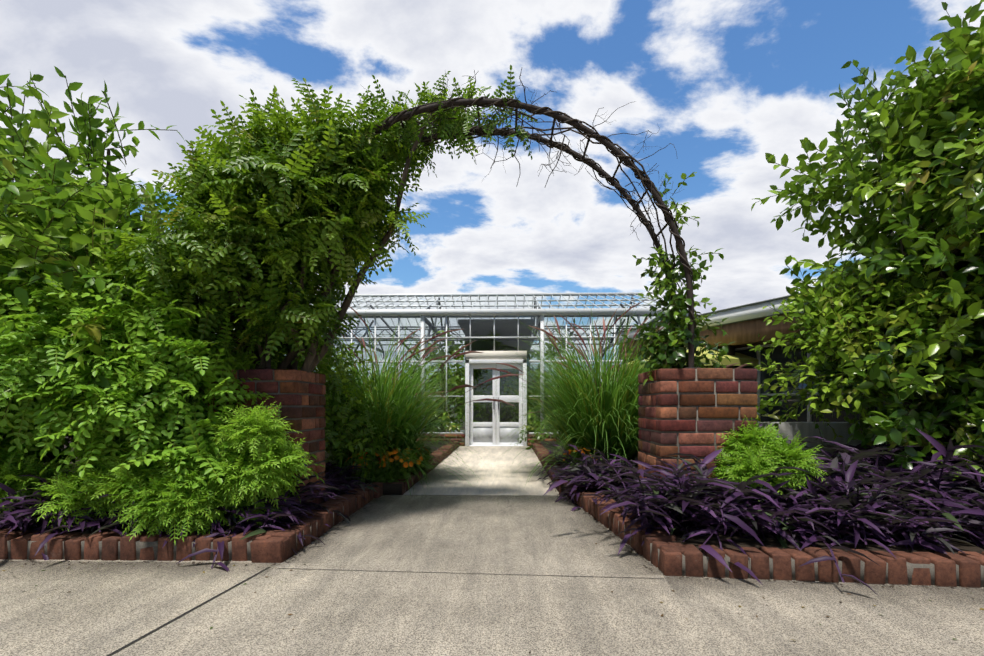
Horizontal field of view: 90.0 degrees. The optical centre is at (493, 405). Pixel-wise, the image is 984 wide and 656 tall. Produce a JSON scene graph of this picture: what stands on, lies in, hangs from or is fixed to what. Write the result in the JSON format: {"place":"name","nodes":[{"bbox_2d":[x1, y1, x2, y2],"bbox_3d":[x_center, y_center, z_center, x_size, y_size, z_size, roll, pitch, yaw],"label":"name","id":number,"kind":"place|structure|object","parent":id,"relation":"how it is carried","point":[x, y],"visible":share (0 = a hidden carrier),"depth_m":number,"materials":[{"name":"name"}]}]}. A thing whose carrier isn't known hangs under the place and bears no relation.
{"place":"outdoors","nodes":[
{"label":"outdoors","id":0,"kind":"place"},
{"bbox_2d":[65,407,464,491],"bbox_3d":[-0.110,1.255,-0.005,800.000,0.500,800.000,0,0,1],"label":"ground","id":1,"kind":"structure","parent":0,"point":[450,417],"depth_m":27.55,"materials":[{"name":"green plant"}]},
{"bbox_2d":[198,292,687,434],"bbox_3d":[-2.905,-1.512,16.375,15.661,4.445,8.145,0,0,1],"label":"greenhouse frame","id":2,"kind":"object","parent":1,"relation":"on","point":[423,313],"visible":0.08,"depth_m":12.37,"materials":[{"name":"white metal"}]},
{"bbox_2d":[465,360,526,445],"bbox_3d":[0.052,-0.075,12.325,1.530,2.160,0.200,0,0,1],"label":"double door","id":3,"kind":"structure","parent":2,"relation":"in","point":[496,423],"depth_m":12.33,"materials":[{"name":"white metal"}]},
{"bbox_2d":[473,427,518,442],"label":"door panels","id":4,"kind":"object","parent":3,"relation":"attached to","point":[482,434],"visible":0.89,"depth_m":12.35,"materials":[{"name":"white metal"}]},
{"bbox_2d":[465,351,526,359],"bbox_3d":[0.052,-1.266,12.330,1.530,0.218,0.150,0,0,1],"label":"greenhouse door lintel","id":5,"kind":"structure","parent":2,"relation":"attached to","point":[492,355],"depth_m":12.26,"materials":[{"name":"white metal"}]},
{"bbox_2d":[351,294,661,346],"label":"greenhouse roof","id":6,"kind":"structure","parent":2,"relation":"in","point":[491,308],"depth_m":15.31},
{"bbox_2d":[333,315,686,432],"bbox_3d":[-2.889,-0.795,16.408,15.600,3.000,8.012,0,0,1],"label":"greenhouse glass","id":7,"kind":"object","parent":2,"relation":"in","point":[482,347],"visible":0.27,"depth_m":12.36,"materials":[{"name":"clear glass"}]},
{"bbox_2d":[70,434,564,445],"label":"greenhouse plinth bricks","id":8,"kind":"object","parent":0,"point":[463,435],"visible":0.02,"depth_m":12.28,"materials":[{"name":"red brick"}]},
{"bbox_2d":[444,434,558,442],"bbox_3d":[-2.992,0.859,12.403,15.596,0.292,0.126,0,0,1],"label":"greenhouse plinth mortar","id":9,"kind":"object","parent":8,"relation":"on","point":[463,439],"visible":0.07,"depth_m":12.28,"materials":[{"name":"grey concrete"}]},
{"bbox_2d":[278,296,660,364],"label":"greenhouse trusses","id":10,"kind":"object","parent":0,"point":[429,324],"visible":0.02,"depth_m":13.82,"materials":[{"name":"white metal"}]},
{"bbox_2d":[403,446,558,495],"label":"garden path","id":11,"kind":"structure","parent":0,"point":[495,473],"depth_m":7.08,"materials":[{"name":"beige concrete"}]},
{"bbox_2d":[0,495,983,655],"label":"forecourt pavement","id":12,"kind":"structure","parent":0,"point":[346,607],"depth_m":2.50,"materials":[{"name":"concrete"}]},
{"bbox_2d":[107,495,663,655],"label":"pavement joints","id":13,"kind":"object","parent":12,"relation":"in","point":[128,644],"visible":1,"depth_m":2.68,"materials":[{"name":"grey concrete"}]},
{"bbox_2d":[203,368,757,515],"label":"gate pillar bricks","id":14,"kind":"object","parent":12,"relation":"on","point":[649,400],"visible":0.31,"depth_m":3.84,"materials":[{"name":"red brick"}]},
{"bbox_2d":[83,65,536,373],"bbox_3d":[-1.490,-1.093,4.368,3.451,3.991,2.269,0,0,-23],"label":"arch vine","id":15,"kind":"object","parent":14,"relation":"on","point":[253,184],"depth_m":3.81,"materials":[{"name":"green plant"}]},
{"bbox_2d":[257,98,701,369],"bbox_3d":[-0.131,-1.399,4.227,3.580,2.218,0.540,0,0,1],"label":"garden arch","id":16,"kind":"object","parent":14,"relation":"on","point":[614,149],"visible":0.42,"depth_m":4.00,"materials":[{"name":"brown metal"}]},
{"bbox_2d":[620,172,732,385],"bbox_3d":[1.516,-1.075,4.159,0.844,1.829,0.896,0,0,-30],"label":"climbing vine","id":17,"kind":"object","parent":16,"relation":"attached to","point":[673,336],"visible":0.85,"depth_m":4.09,"materials":[{"name":"green plant"}]},
{"bbox_2d":[208,369,755,501],"bbox_3d":[-0.132,0.358,4.207,4.356,1.295,0.636,0,0,1],"label":"gate pillar mortar","id":18,"kind":"object","parent":14,"relation":"in","point":[696,419],"visible":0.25,"depth_m":3.85,"materials":[{"name":"grey concrete"}]},
{"bbox_2d":[275,68,695,364],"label":"bare vines","id":19,"kind":"object","parent":14,"relation":"on","point":[562,144],"visible":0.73,"depth_m":4.10,"materials":[{"name":"brown plant"}]},
{"bbox_2d":[0,441,983,587],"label":"bed edging bricks","id":20,"kind":"object","parent":12,"relation":"on","point":[274,546],"visible":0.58,"depth_m":3.18,"materials":[{"name":"brown brick"}]},
{"bbox_2d":[7,487,983,586],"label":"bed edging mortar","id":21,"kind":"object","parent":20,"relation":"on","point":[910,566],"visible":0.06,"depth_m":2.89,"materials":[{"name":"grey concrete"}]},
{"bbox_2d":[0,495,983,609],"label":"paving stains","id":22,"kind":"object","parent":12,"relation":"on","point":[546,500],"visible":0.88,"depth_m":2.99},
{"bbox_2d":[2,495,983,652],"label":"fallen leaves","id":23,"kind":"object","parent":12,"relation":"on","point":[892,585],"visible":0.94,"depth_m":3.04,"materials":[{"name":"brown plant"}]},
{"bbox_2d":[0,0,983,406],"label":"sky","id":24,"kind":"structure","parent":0,"point":[729,84],"materials":[{"name":"blue"}]},
{"bbox_2d":[363,318,621,433],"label":"greenhouse interior plants","id":25,"kind":"object","parent":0,"point":[454,349],"visible":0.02,"depth_m":14.24,"materials":[{"name":"green plant"}]},
{"bbox_2d":[1,441,983,553],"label":"bed soil","id":26,"kind":"structure","parent":0,"point":[695,541],"depth_m":3.20,"materials":[{"name":"brown soil"}]},
{"bbox_2d":[83,149,154,453],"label":"shrub stems","id":27,"kind":"object","parent":26,"relation":"on","point":[108,163],"visible":0.08,"depth_m":4.59,"materials":[{"name":"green plant"}]},
{"bbox_2d":[0,66,264,476],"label":"leaf shrub","id":28,"kind":"object","parent":26,"relation":"on","point":[54,226],"visible":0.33,"depth_m":4.01,"materials":[{"name":"green plant"}]},
{"bbox_2d":[0,240,323,531],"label":"locust shrub","id":29,"kind":"object","parent":26,"relation":"on","point":[99,413],"depth_m":3.42,"materials":[{"name":"green plant"}]},
{"bbox_2d":[0,457,381,571],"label":"purple plants","id":30,"kind":"object","parent":26,"relation":"on","point":[20,517],"visible":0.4,"depth_m":3.40,"materials":[{"name":"purple plant"}]},
{"bbox_2d":[202,328,416,483],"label":"bed shrubs","id":31,"kind":"object","parent":26,"relation":"on","point":[337,407],"visible":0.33,"depth_m":5.30,"materials":[{"name":"green plant"}]},
{"bbox_2d":[0,398,827,543],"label":"asparagus fern plants","id":32,"kind":"object","parent":26,"relation":"on","point":[273,460],"visible":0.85,"depth_m":3.41,"materials":[{"name":"green plant"}]},
{"bbox_2d":[338,442,596,483],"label":"marigold plants","id":33,"kind":"object","parent":26,"relation":"on","point":[394,470],"depth_m":5.73,"materials":[{"name":"plant"}]},
{"bbox_2d":[191,361,788,449],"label":"bed shrubs","id":34,"kind":"object","parent":26,"relation":"on","point":[762,401],"visible":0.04,"depth_m":11.03,"materials":[{"name":"green plant"}]},
{"bbox_2d":[300,303,758,495],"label":"fountain grass","id":35,"kind":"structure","parent":26,"relation":"on","point":[618,434],"depth_m":6.33,"materials":[{"name":"green plant"}]},
{"bbox_2d":[337,300,752,463],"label":"grass plumes","id":36,"kind":"object","parent":35,"relation":"attached to","point":[506,375],"visible":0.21,"depth_m":6.86,"materials":[{"name":"plant"}]},
{"bbox_2d":[622,346,758,373],"bbox_3d":[3.891,-0.995,9.695,2.700,0.600,2.700,0,0,1],"label":"shrub","id":37,"kind":"object","parent":26,"relation":"on","point":[740,359],"depth_m":8.58,"materials":[{"name":"green plant"}]},
{"bbox_2d":[536,424,983,593],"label":"purple plants","id":38,"kind":"object","parent":26,"relation":"on","point":[867,495],"visible":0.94,"depth_m":3.31,"materials":[{"name":"purple plant"}]},
{"bbox_2d":[623,345,915,415],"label":"pavilion posts","id":39,"kind":"object","parent":26,"relation":"on","point":[731,350],"depth_m":8.70,"materials":[{"name":"brown wood"}]},
{"bbox_2d":[757,422,972,461],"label":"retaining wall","id":40,"kind":"structure","parent":26,"relation":"on","point":[790,430],"depth_m":6.09,"materials":[{"name":"grey concrete"}]},
{"bbox_2d":[747,229,983,451],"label":"shrub","id":41,"kind":"object","parent":26,"relation":"on","point":[836,339],"visible":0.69,"depth_m":4.66,"materials":[{"name":"green plant"}]},
{"bbox_2d":[751,0,983,483],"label":"shrub","id":42,"kind":"object","parent":26,"relation":"on","point":[946,109],"depth_m":4.54,"materials":[{"name":"green plant"}]},
{"bbox_2d":[458,319,533,432],"bbox_3d":[0.083,-0.595,13.524,1.930,3.200,2.200,0,0,1],"label":"greenhouse vestibule","id":43,"kind":"object","parent":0,"point":[498,332],"depth_m":14.50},
{"bbox_2d":[436,363,559,431],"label":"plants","id":44,"kind":"object","parent":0,"point":[442,381],"depth_m":14.54,"materials":[{"name":"green plant"}]},
{"bbox_2d":[614,295,788,342],"bbox_3d":[7.635,-1.564,9.149,7.040,0.262,8.040,0,0,-24],"label":"roof edge","id":45,"kind":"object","parent":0,"point":[769,300],"depth_m":8.34,"materials":[{"name":"grey metal"}]},
{"bbox_2d":[615,298,791,343],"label":"roof","id":46,"kind":"structure","parent":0,"point":[746,312],"depth_m":8.31,"materials":[{"name":"grey metal"}]},
{"bbox_2d":[619,312,807,359],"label":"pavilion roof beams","id":47,"kind":"structure","parent":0,"point":[741,334],"depth_m":8.34,"materials":[{"name":"brown wood"}]},
{"bbox_2d":[715,340,952,421],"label":"pavilion mullions","id":48,"kind":"object","parent":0,"point":[809,417],"visible":0.04,"depth_m":8.49,"materials":[{"name":"metal"}]},
{"bbox_2d":[670,337,982,450],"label":"pavilion glazing","id":49,"kind":"structure","parent":48,"relation":"in","point":[778,355],"depth_m":8.26,"materials":[{"name":"glass"}]}
]}

